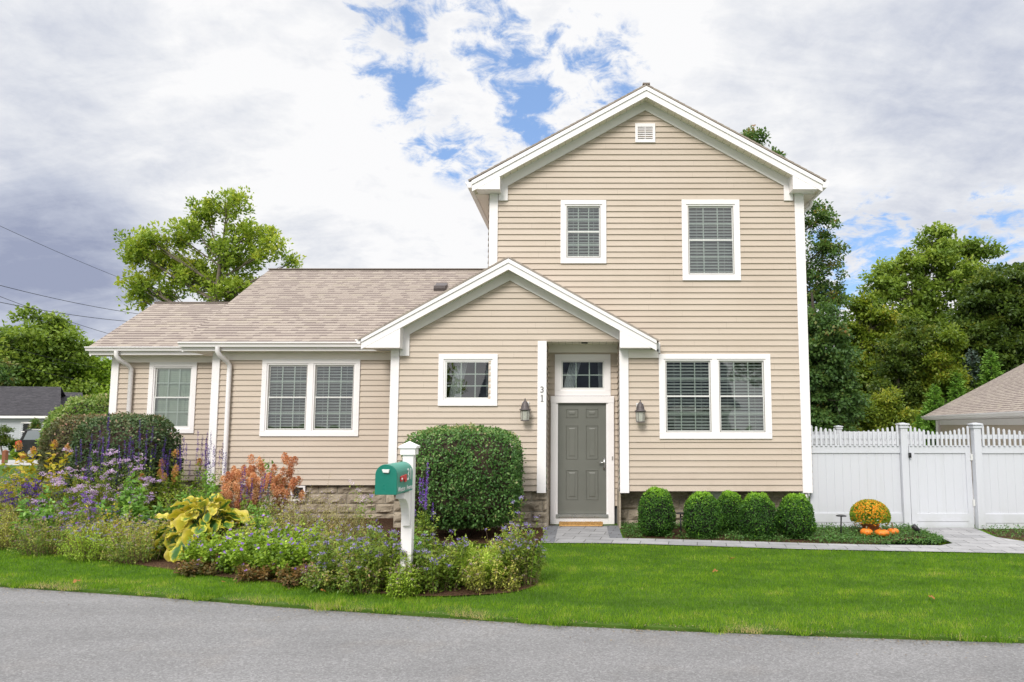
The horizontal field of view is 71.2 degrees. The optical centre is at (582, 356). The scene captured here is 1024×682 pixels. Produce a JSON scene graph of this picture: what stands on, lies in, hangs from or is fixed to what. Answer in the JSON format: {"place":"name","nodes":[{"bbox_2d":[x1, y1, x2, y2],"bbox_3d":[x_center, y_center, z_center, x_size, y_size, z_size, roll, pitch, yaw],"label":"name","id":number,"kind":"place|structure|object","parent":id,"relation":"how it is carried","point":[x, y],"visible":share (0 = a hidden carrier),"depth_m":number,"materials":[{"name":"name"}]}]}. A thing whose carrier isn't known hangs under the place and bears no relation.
{"place":"outdoors","nodes":[
{"label":"outdoors","id":0,"kind":"place"},
{"bbox_2d":[0,460,38,464],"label":"side street","id":1,"kind":"structure","parent":0,"point":[10,462],"depth_m":36.23,"materials":[{"name":"grey asphalt"}]},
{"bbox_2d":[15,429,40,458],"bbox_3d":[-29.644,5.040,41.023,4.677,1.710,1.870,1,-6,-8],"label":"parked car","id":2,"kind":"object","parent":1,"relation":"on","point":[27,440],"visible":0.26,"depth_m":39.92,"materials":[{"name":"black paint"}]},
{"bbox_2d":[0,587,1023,681],"bbox_3d":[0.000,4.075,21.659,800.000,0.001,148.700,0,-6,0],"label":"road","id":3,"kind":"structure","parent":0,"point":[84,637],"depth_m":6.25,"materials":[{"name":"grey asphalt"}]},
{"bbox_2d":[0,455,1023,643],"bbox_3d":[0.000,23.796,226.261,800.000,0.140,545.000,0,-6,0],"label":"lawn ground","id":4,"kind":"structure","parent":0,"point":[848,633],"depth_m":8.09,"materials":[{"name":"plant"}]},
{"bbox_2d":[0,424,17,452],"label":"tree","id":5,"kind":"object","parent":4,"relation":"on","point":[4,439],"visible":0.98,"depth_m":42.65,"materials":[{"name":"green plant"}]},
{"bbox_2d":[0,357,22,385],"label":"tree","id":6,"kind":"object","parent":4,"relation":"on","point":[5,376],"visible":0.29,"depth_m":52.28,"materials":[{"name":"green plant"}]},
{"bbox_2d":[0,318,63,386],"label":"tree","id":7,"kind":"object","parent":4,"relation":"on","point":[9,337],"visible":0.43,"depth_m":60.41,"materials":[{"name":"green plant"}]},
{"bbox_2d":[0,386,82,454],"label":"neighbour house","id":8,"kind":"structure","parent":4,"relation":"on","point":[21,407],"depth_m":48.06,"materials":[{"name":"grey"}]},
{"bbox_2d":[2,302,104,394],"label":"tree","id":9,"kind":"object","parent":4,"relation":"on","point":[65,335],"visible":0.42,"depth_m":62.77,"materials":[{"name":"green plant"}]},
{"bbox_2d":[35,393,109,469],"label":"leafy shrub","id":10,"kind":"object","parent":4,"relation":"on","point":[88,404],"visible":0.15,"depth_m":17.42,"materials":[{"name":"green plant"}]},
{"bbox_2d":[57,335,111,402],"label":"tree","id":11,"kind":"object","parent":4,"relation":"on","point":[102,376],"visible":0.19,"depth_m":65.23,"materials":[{"name":"green plant"}]},
{"bbox_2d":[112,185,305,313],"bbox_3d":[-16.200,-1.141,30.899,8.284,12.478,3.394,0,-6,0],"label":"tree","id":12,"kind":"object","parent":4,"relation":"on","point":[193,275],"visible":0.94,"depth_m":30.52,"materials":[{"name":"green plant"}]},
{"bbox_2d":[1,513,550,595],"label":"mulch bed","id":13,"kind":"object","parent":4,"relation":"on","point":[478,536],"visible":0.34,"depth_m":11.83,"materials":[{"name":"brown soil"}]},
{"bbox_2d":[0,466,40,524],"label":"weedy perennial","id":14,"kind":"object","parent":13,"relation":"on","point":[8,484],"visible":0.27,"depth_m":12.44,"materials":[{"name":"green plant"}]},
{"bbox_2d":[0,490,50,544],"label":"weedy perennial","id":15,"kind":"object","parent":13,"relation":"on","point":[15,514],"visible":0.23,"depth_m":11.67,"materials":[{"name":"green plant"}]},
{"bbox_2d":[0,504,60,549],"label":"catmint","id":16,"kind":"object","parent":13,"relation":"on","point":[4,535],"visible":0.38,"depth_m":11.29,"materials":[{"name":"green plant"}]},
{"bbox_2d":[0,477,73,538],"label":"aster clump","id":17,"kind":"object","parent":13,"relation":"on","point":[26,493],"visible":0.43,"depth_m":11.97,"materials":[{"name":"purple plant"}]},
{"bbox_2d":[0,439,87,528],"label":"hydrangea","id":18,"kind":"object","parent":13,"relation":"on","point":[33,453],"visible":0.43,"depth_m":12.97,"materials":[{"name":"yellow plant"}]},
{"bbox_2d":[9,484,87,547],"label":"leafy perennial","id":19,"kind":"object","parent":13,"relation":"on","point":[46,512],"visible":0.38,"depth_m":11.23,"materials":[{"name":"green plant"}]},
{"bbox_2d":[6,509,91,556],"bbox_3d":[-7.988,2.649,10.751,1.105,0.712,1.092,0,-6,0],"label":"catmint","id":20,"kind":"object","parent":13,"relation":"on","point":[44,541],"visible":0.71,"depth_m":10.55,"materials":[{"name":"green plant"}]},
{"bbox_2d":[15,503,96,549],"bbox_3d":[-8.251,2.699,11.270,1.092,0.710,1.122,-2,-6,20],"label":"catmint","id":21,"kind":"object","parent":13,"relation":"on","point":[48,535],"visible":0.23,"depth_m":11.00,"materials":[{"name":"green plant"}]},
{"bbox_2d":[30,448,97,529],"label":"aster clump","id":22,"kind":"object","parent":13,"relation":"on","point":[59,481],"visible":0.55,"depth_m":11.80,"materials":[{"name":"purple plant"}]},
{"bbox_2d":[36,412,106,508],"bbox_3d":[-10.709,2.346,15.394,1.801,2.256,1.530,0,-6,0],"label":"clipped shrub","id":23,"kind":"object","parent":13,"relation":"on","point":[65,426],"visible":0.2,"depth_m":14.88,"materials":[{"name":"green plant"}]},
{"bbox_2d":[42,477,120,539],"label":"aster clump","id":24,"kind":"object","parent":13,"relation":"on","point":[92,512],"visible":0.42,"depth_m":11.14,"materials":[{"name":"purple plant"}]},
{"bbox_2d":[60,473,113,525],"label":"leafy perennial","id":25,"kind":"object","parent":13,"relation":"on","point":[102,494],"visible":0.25,"depth_m":12.19,"materials":[{"name":"green plant"}]},
{"bbox_2d":[75,412,119,509],"bbox_3d":[-8.774,2.090,12.742,0.583,2.229,0.591,-2,-6,17],"label":"salvia","id":26,"kind":"object","parent":13,"relation":"on","point":[99,469],"visible":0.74,"depth_m":12.81,"materials":[{"name":"purple plant"}]},
{"bbox_2d":[54,512,142,561],"bbox_3d":[-7.067,2.636,10.382,1.078,0.666,1.027,0,-6,0],"label":"catmint","id":27,"kind":"object","parent":13,"relation":"on","point":[93,553],"visible":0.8,"depth_m":10.16,"materials":[{"name":"green plant"}]},
{"bbox_2d":[65,488,132,551],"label":"weedy perennial","id":28,"kind":"object","parent":13,"relation":"on","point":[103,516],"visible":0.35,"depth_m":10.69,"materials":[{"name":"green plant"}]},
{"bbox_2d":[72,449,160,522],"bbox_3d":[-8.071,2.376,12.381,1.289,1.544,1.150,0,-6,0],"label":"aster clump","id":29,"kind":"object","parent":13,"relation":"on","point":[114,482],"visible":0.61,"depth_m":12.35,"materials":[{"name":"purple plant"}]},
{"bbox_2d":[91,502,156,550],"bbox_3d":[-6.971,2.617,10.828,0.928,0.777,0.877,0,-6,0],"label":"catmint","id":30,"kind":"object","parent":13,"relation":"on","point":[115,529],"visible":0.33,"depth_m":10.72,"materials":[{"name":"green plant"}]},
{"bbox_2d":[64,411,184,514],"bbox_3d":[-9.009,2.210,14.046,1.863,2.270,1.893,0,-6,0],"label":"clipped shrub","id":31,"kind":"object","parent":13,"relation":"on","point":[123,426],"visible":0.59,"depth_m":13.51,"materials":[{"name":"green plant"}]},
{"bbox_2d":[100,513,170,564],"bbox_3d":[-6.307,2.592,10.138,0.915,0.702,0.939,-3,-6,31],"label":"catmint","id":32,"kind":"object","parent":13,"relation":"on","point":[145,552],"visible":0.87,"depth_m":9.97,"materials":[{"name":"green plant"}]},
{"bbox_2d":[91,471,180,534],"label":"leafy perennial","id":33,"kind":"object","parent":13,"relation":"on","point":[137,510],"visible":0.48,"depth_m":11.25,"materials":[{"name":"green plant"}]},
{"bbox_2d":[118,420,170,514],"bbox_3d":[-7.946,2.178,12.827,0.834,2.067,0.794,4,-7,-37],"label":"salvia","id":34,"kind":"object","parent":13,"relation":"on","point":[149,467],"visible":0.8,"depth_m":12.97,"materials":[{"name":"purple plant"}]},
{"bbox_2d":[138,449,204,524],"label":"hydrangea","id":35,"kind":"object","parent":13,"relation":"on","point":[175,478],"visible":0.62,"depth_m":13.16,"materials":[{"name":"green plant"}]},
{"bbox_2d":[160,432,209,513],"bbox_3d":[-7.392,2.320,13.169,0.797,1.835,0.858,3,-6,-30],"label":"salvia","id":36,"kind":"object","parent":13,"relation":"on","point":[183,471],"visible":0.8,"depth_m":13.06,"materials":[{"name":"purple plant"}]},
{"bbox_2d":[174,470,223,523],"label":"leafy perennial","id":37,"kind":"object","parent":13,"relation":"on","point":[210,490],"visible":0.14,"depth_m":12.24,"materials":[{"name":"green plant"}]},
{"bbox_2d":[144,493,255,562],"bbox_3d":[-5.681,2.570,10.600,1.561,1.011,1.485,0,-6,0],"label":"hosta","id":38,"kind":"object","parent":13,"relation":"on","point":[183,526],"visible":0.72,"depth_m":10.38,"materials":[{"name":"yellow plant"}]},
{"bbox_2d":[173,553,238,576],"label":"geranium","id":39,"kind":"object","parent":13,"relation":"on","point":[197,566],"visible":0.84,"depth_m":9.13,"materials":[{"name":"brown plant"}]},
{"bbox_2d":[195,432,226,497],"bbox_3d":[-7.045,2.327,13.448,0.591,1.869,0.549,0,-6,0],"label":"salvia","id":40,"kind":"object","parent":13,"relation":"on","point":[209,452],"visible":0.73,"depth_m":13.38,"materials":[{"name":"purple plant"}]},
{"bbox_2d":[178,524,245,564],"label":"geranium","id":41,"kind":"object","parent":13,"relation":"on","point":[200,548],"visible":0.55,"depth_m":9.58,"materials":[{"name":"green plant"}]},
{"bbox_2d":[213,515,256,541],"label":"weedy perennial","id":42,"kind":"object","parent":13,"relation":"on","point":[248,521],"visible":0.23,"depth_m":10.37,"materials":[{"name":"green plant"}]},
{"bbox_2d":[214,530,282,573],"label":"geranium","id":43,"kind":"object","parent":13,"relation":"on","point":[245,552],"visible":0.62,"depth_m":9.26,"materials":[{"name":"green plant"}]},
{"bbox_2d":[230,501,273,531],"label":"leafy perennial","id":44,"kind":"object","parent":13,"relation":"on","point":[257,520],"visible":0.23,"depth_m":11.27,"materials":[{"name":"green plant"}]},
{"bbox_2d":[238,467,271,516],"bbox_3d":[-5.599,2.510,12.011,0.500,1.281,0.508,0,-6,0],"label":"salvia","id":45,"kind":"object","parent":13,"relation":"on","point":[245,503],"visible":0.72,"depth_m":11.97,"materials":[{"name":"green plant"}]},
{"bbox_2d":[231,557,284,582],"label":"geranium","id":46,"kind":"object","parent":13,"relation":"on","point":[244,571],"visible":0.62,"depth_m":8.81,"materials":[{"name":"brown plant"}]},
{"bbox_2d":[215,452,306,522],"bbox_3d":[-6.012,2.490,12.933,1.742,1.499,1.511,-2,-6,22],"label":"hydrangea","id":47,"kind":"object","parent":13,"relation":"on","point":[278,482],"visible":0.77,"depth_m":12.83,"materials":[{"name":"orange plant"}]},
{"bbox_2d":[243,513,319,556],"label":"geranium","id":48,"kind":"object","parent":13,"relation":"on","point":[279,532],"visible":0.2,"depth_m":10.05,"materials":[{"name":"green plant"}]},
{"bbox_2d":[253,532,320,576],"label":"geranium","id":49,"kind":"object","parent":13,"relation":"on","point":[290,553],"visible":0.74,"depth_m":8.98,"materials":[{"name":"green plant"}]},
{"bbox_2d":[262,498,314,535],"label":"weedy perennial","id":50,"kind":"object","parent":13,"relation":"on","point":[278,519],"visible":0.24,"depth_m":12.10,"materials":[{"name":"green plant"}]},
{"bbox_2d":[274,558,316,588],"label":"geranium","id":51,"kind":"object","parent":13,"relation":"on","point":[289,579],"visible":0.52,"depth_m":8.58,"materials":[{"name":"brown plant"}]},
{"bbox_2d":[260,469,347,534],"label":"grassy perennial","id":52,"kind":"object","parent":13,"relation":"on","point":[295,522],"visible":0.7,"depth_m":11.25,"materials":[{"name":"plant"}]},
{"bbox_2d":[280,511,340,551],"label":"weedy perennial","id":53,"kind":"object","parent":13,"relation":"on","point":[317,531],"visible":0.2,"depth_m":10.41,"materials":[{"name":"green plant"}]},
{"bbox_2d":[295,557,345,592],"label":"weedy perennial","id":54,"kind":"object","parent":13,"relation":"on","point":[315,583],"visible":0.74,"depth_m":8.30,"materials":[{"name":"green plant"}]},
{"bbox_2d":[294,519,355,564],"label":"weedy perennial","id":55,"kind":"object","parent":13,"relation":"on","point":[325,538],"visible":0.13,"depth_m":9.59,"materials":[{"name":"green plant"}]},
{"bbox_2d":[304,525,380,584],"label":"blue mistflower","id":56,"kind":"object","parent":13,"relation":"on","point":[327,554],"visible":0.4,"depth_m":8.60,"materials":[{"name":"green plant"}]},
{"bbox_2d":[311,484,376,548],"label":"grassy perennial","id":57,"kind":"object","parent":13,"relation":"on","point":[345,525],"visible":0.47,"depth_m":10.83,"materials":[{"name":"plant"}]},
{"bbox_2d":[335,548,394,594],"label":"weedy perennial","id":58,"kind":"object","parent":13,"relation":"on","point":[349,583],"visible":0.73,"depth_m":8.16,"materials":[{"name":"green plant"}]},
{"bbox_2d":[339,491,403,594],"bbox_3d":[-2.440,2.195,8.428,0.909,1.182,0.790,0,-6,0],"label":"blue mistflower","id":59,"kind":"object","parent":13,"relation":"on","point":[381,551],"visible":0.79,"depth_m":8.29,"materials":[{"name":"green plant"}]},
{"bbox_2d":[375,441,419,581],"bbox_3d":[-2.099,1.846,8.074,0.263,1.734,0.841,0,-6,4],"label":"mailbox","id":60,"kind":"object","parent":13,"relation":"on","point":[397,479],"visible":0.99,"depth_m":8.23,"materials":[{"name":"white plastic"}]},
{"bbox_2d":[375,464,397,494],"bbox_3d":[-2.141,1.341,7.726,0.243,0.331,0.045,0,-6,4],"label":"box door","id":61,"kind":"structure","parent":60,"relation":"in","point":[386,475],"depth_m":7.72,"materials":[{"name":"green metal"}]},
{"bbox_2d":[384,550,422,598],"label":"weedy perennial","id":62,"kind":"object","parent":13,"relation":"on","point":[407,586],"visible":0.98,"depth_m":8.01,"materials":[{"name":"green plant"}]},
{"bbox_2d":[414,462,434,544],"bbox_3d":[-2.276,2.234,10.129,0.352,1.434,0.338,0,-6,0],"label":"salvia","id":63,"kind":"object","parent":13,"relation":"on","point":[424,522],"visible":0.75,"depth_m":10.08,"materials":[{"name":"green plant"}]},
{"bbox_2d":[398,511,470,594],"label":"blue mistflower","id":64,"kind":"object","parent":13,"relation":"on","point":[430,565],"visible":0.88,"depth_m":8.27,"materials":[{"name":"green plant"}]},
{"bbox_2d":[400,422,526,537],"bbox_3d":[-2.058,2.157,12.301,2.169,2.040,1.918,0,-6,0],"label":"clipped shrub","id":65,"kind":"object","parent":13,"relation":"on","point":[474,479],"visible":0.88,"depth_m":11.61,"materials":[{"name":"green plant"}]},
{"bbox_2d":[449,540,508,588],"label":"grassy perennial","id":66,"kind":"object","parent":13,"relation":"on","point":[492,554],"visible":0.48,"depth_m":8.39,"materials":[{"name":"green plant"}]},
{"bbox_2d":[457,537,525,594],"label":"weedy perennial","id":67,"kind":"object","parent":13,"relation":"on","point":[479,582],"visible":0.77,"depth_m":8.26,"materials":[{"name":"green plant"}]},
{"bbox_2d":[493,494,547,585],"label":"blue mistflower","id":68,"kind":"object","parent":13,"relation":"on","point":[519,547],"visible":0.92,"depth_m":8.55,"materials":[{"name":"green plant"}]},
{"bbox_2d":[84,83,828,527],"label":"house","id":69,"kind":"structure","parent":4,"relation":"on","point":[614,331],"depth_m":13.81,"materials":[{"name":"plastic"}]},
{"bbox_2d":[147,362,197,432],"bbox_3d":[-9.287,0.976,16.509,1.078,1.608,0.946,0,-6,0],"label":"window","id":70,"kind":"structure","parent":69,"relation":"in","point":[172,388],"depth_m":16.12,"materials":[{"name":"white plastic"}]},
{"bbox_2d":[259,359,360,435],"bbox_3d":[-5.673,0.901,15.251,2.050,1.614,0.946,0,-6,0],"label":"window","id":71,"kind":"structure","parent":69,"relation":"in","point":[300,397],"depth_m":14.86,"materials":[{"name":"white plastic"}]},
{"bbox_2d":[438,354,497,405],"bbox_3d":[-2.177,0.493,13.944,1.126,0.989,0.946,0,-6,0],"label":"window","id":72,"kind":"structure","parent":69,"relation":"in","point":[462,378],"depth_m":13.52,"materials":[{"name":"white plastic"}]},
{"bbox_2d":[558,403,605,513],"bbox_3d":[-0.009,2.008,13.989,0.949,2.155,0.115,0,-6,0],"label":"front door","id":73,"kind":"structure","parent":69,"relation":"in","point":[581,426],"depth_m":14.00,"materials":[{"name":"grey wood"}]},
{"bbox_2d":[555,354,610,395],"bbox_3d":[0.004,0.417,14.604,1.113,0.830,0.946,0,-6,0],"label":"window","id":74,"kind":"structure","parent":69,"relation":"in","point":[575,374],"depth_m":14.17,"materials":[{"name":"white plastic"}]},
{"bbox_2d":[560,200,606,263],"bbox_3d":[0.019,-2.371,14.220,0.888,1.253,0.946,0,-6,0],"label":"window","id":75,"kind":"structure","parent":69,"relation":"in","point":[583,222],"depth_m":13.82,"materials":[{"name":"white plastic"}]},
{"bbox_2d":[681,200,740,280],"bbox_3d":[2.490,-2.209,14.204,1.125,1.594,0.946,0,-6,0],"label":"window","id":76,"kind":"structure","parent":69,"relation":"in","point":[710,228],"depth_m":13.82,"materials":[{"name":"white plastic"}]},
{"bbox_2d":[659,354,771,438],"bbox_3d":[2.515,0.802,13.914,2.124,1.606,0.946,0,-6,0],"label":"window","id":77,"kind":"structure","parent":69,"relation":"in","point":[702,396],"depth_m":13.52,"materials":[{"name":"white plastic"}]},
{"bbox_2d":[541,525,622,541],"bbox_3d":[0.000,3.136,12.547,1.360,0.022,1.900,0,-6,0],"label":"paver border","id":78,"kind":"object","parent":4,"relation":"on","point":[613,531],"visible":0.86,"depth_m":12.62,"materials":[{"name":"grey stone"}]},
{"bbox_2d":[621,525,930,544],"bbox_3d":[3.420,3.133,12.482,5.400,0.001,2.250,0,-6,0],"label":"shrub bed","id":79,"kind":"object","parent":4,"relation":"on","point":[676,530],"visible":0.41,"depth_m":12.04,"materials":[{"name":"green plant"}]},
{"bbox_2d":[637,486,676,536],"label":"boxwood","id":80,"kind":"object","parent":79,"relation":"on","point":[657,513],"visible":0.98,"depth_m":12.20,"materials":[{"name":"green plant"}]},
{"bbox_2d":[681,490,724,537],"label":"boxwood","id":81,"kind":"object","parent":79,"relation":"on","point":[702,514],"visible":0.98,"depth_m":12.03,"materials":[{"name":"green plant"}]},
{"bbox_2d":[718,489,743,533],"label":"boxwood","id":82,"kind":"object","parent":79,"relation":"on","point":[729,502],"visible":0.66,"depth_m":12.56,"materials":[{"name":"green plant"}]},
{"bbox_2d":[737,491,778,539],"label":"boxwood","id":83,"kind":"object","parent":79,"relation":"on","point":[758,514],"visible":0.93,"depth_m":11.94,"materials":[{"name":"green plant"}]},
{"bbox_2d":[621,520,946,544],"bbox_3d":[3.408,3.066,12.492,5.458,0.138,2.312,0,-6,0],"label":"ground cover","id":84,"kind":"object","parent":79,"relation":"on","point":[822,531],"visible":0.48,"depth_m":12.07,"materials":[{"name":"green plant"}]},
{"bbox_2d":[777,493,816,538],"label":"boxwood","id":85,"kind":"object","parent":79,"relation":"on","point":[796,515],"visible":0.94,"depth_m":11.94,"materials":[{"name":"green plant"}]},
{"bbox_2d":[849,499,890,534],"bbox_3d":[5.075,2.830,12.536,0.702,0.630,0.699,0,-6,0],"label":"potted chrysanthemum","id":86,"kind":"object","parent":79,"relation":"on","point":[869,513],"visible":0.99,"depth_m":12.35,"materials":[{"name":"plant"}]},
{"bbox_2d":[740,124,853,343],"bbox_3d":[8.305,-2.420,29.743,5.844,14.801,3.812,0,-6,0],"label":"tree","id":87,"kind":"object","parent":4,"relation":"on","point":[823,246],"visible":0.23,"depth_m":29.41,"materials":[{"name":"green plant"}]},
{"bbox_2d":[807,292,873,431],"bbox_3d":[8.633,1.161,26.283,3.743,7.019,3.093,-4,-7,34],"label":"tree","id":88,"kind":"object","parent":4,"relation":"on","point":[835,400],"visible":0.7,"depth_m":25.54,"materials":[{"name":"green plant"}]},
{"bbox_2d":[828,388,895,431],"bbox_3d":[11.493,3.027,29.791,3.545,3.984,1.918,0,-6,0],"label":"tree","id":89,"kind":"object","parent":4,"relation":"on","point":[872,412],"visible":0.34,"depth_m":29.43,"materials":[{"name":"green plant"}]},
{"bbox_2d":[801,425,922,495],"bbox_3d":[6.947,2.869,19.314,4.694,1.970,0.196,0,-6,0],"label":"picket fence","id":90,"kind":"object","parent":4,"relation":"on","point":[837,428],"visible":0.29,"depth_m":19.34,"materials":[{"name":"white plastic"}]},
{"bbox_2d":[840,292,902,395],"bbox_3d":[15.644,1.140,38.267,5.422,9.358,3.989,0,-6,0],"label":"tree","id":91,"kind":"object","parent":4,"relation":"on","point":[869,326],"visible":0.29,"depth_m":37.97,"materials":[{"name":"green plant"}]},
{"bbox_2d":[864,385,919,431],"bbox_3d":[12.824,3.102,29.789,2.544,3.823,1.876,0,-6,0],"label":"tree","id":92,"kind":"object","parent":4,"relation":"on","point":[894,411],"visible":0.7,"depth_m":29.55,"materials":[{"name":"green plant"}]},
{"bbox_2d":[864,313,957,431],"bbox_3d":[15.602,1.600,34.065,5.056,7.636,3.706,0,-6,0],"label":"tree","id":93,"kind":"object","parent":4,"relation":"on","point":[900,365],"visible":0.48,"depth_m":33.67,"materials":[{"name":"green plant"}]},
{"bbox_2d":[810,423,1023,528],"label":"picket fence","id":94,"kind":"object","parent":4,"relation":"on","point":[845,478],"visible":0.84,"depth_m":13.41,"materials":[{"name":"white plastic"}]},
{"bbox_2d":[908,426,974,527],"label":"fence gate","id":95,"kind":"structure","parent":94,"relation":"attached to","point":[941,492],"depth_m":13.41,"materials":[{"name":"white plastic"}]},
{"bbox_2d":[852,221,1008,344],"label":"tree","id":96,"kind":"object","parent":4,"relation":"on","point":[942,254],"visible":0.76,"depth_m":42.16,"materials":[{"name":"green plant"}]},
{"bbox_2d":[917,383,945,444],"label":"arborvitae","id":97,"kind":"object","parent":4,"relation":"on","point":[931,406],"visible":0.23,"depth_m":31.33,"materials":[{"name":"green plant"}]},
{"bbox_2d":[910,321,973,430],"bbox_3d":[16.727,1.815,32.996,3.278,7.014,2.773,0,-6,0],"label":"tree","id":98,"kind":"object","parent":4,"relation":"on","point":[940,358],"visible":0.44,"depth_m":32.75,"materials":[{"name":"green plant"}]},
{"bbox_2d":[943,370,966,404],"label":"arborvitae","id":99,"kind":"object","parent":4,"relation":"on","point":[958,391],"visible":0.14,"depth_m":31.94,"materials":[{"name":"green plant"}]},
{"bbox_2d":[921,364,1023,479],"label":"garage","id":100,"kind":"structure","parent":4,"relation":"on","point":[997,402],"depth_m":24.14,"materials":[{"name":"beige"}]},
{"bbox_2d":[962,348,982,388],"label":"spruce tree","id":101,"kind":"object","parent":4,"relation":"on","point":[973,355],"visible":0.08,"depth_m":33.99,"materials":[{"name":"green plant"}]},
{"bbox_2d":[932,261,1023,388],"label":"tree","id":102,"kind":"object","parent":4,"relation":"on","point":[991,315],"visible":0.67,"depth_m":34.65,"materials":[{"name":"green plant"}]},
{"bbox_2d":[973,349,1004,387],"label":"arborvitae","id":103,"kind":"object","parent":4,"relation":"on","point":[984,367],"visible":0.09,"depth_m":33.03,"materials":[{"name":"green plant"}]},
{"bbox_2d":[2,582,1021,657],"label":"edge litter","id":104,"kind":"object","parent":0,"point":[524,616],"visible":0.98,"depth_m":7.03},
{"bbox_2d":[0,0,1023,360],"label":"sky","id":105,"kind":"structure","parent":0,"point":[357,130],"materials":[{"name":"white"}]},
{"bbox_2d":[544,526,1023,552],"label":"paver path","id":106,"kind":"structure","parent":0,"point":[968,540],"depth_m":11.58,"materials":[{"name":"grey stone"}]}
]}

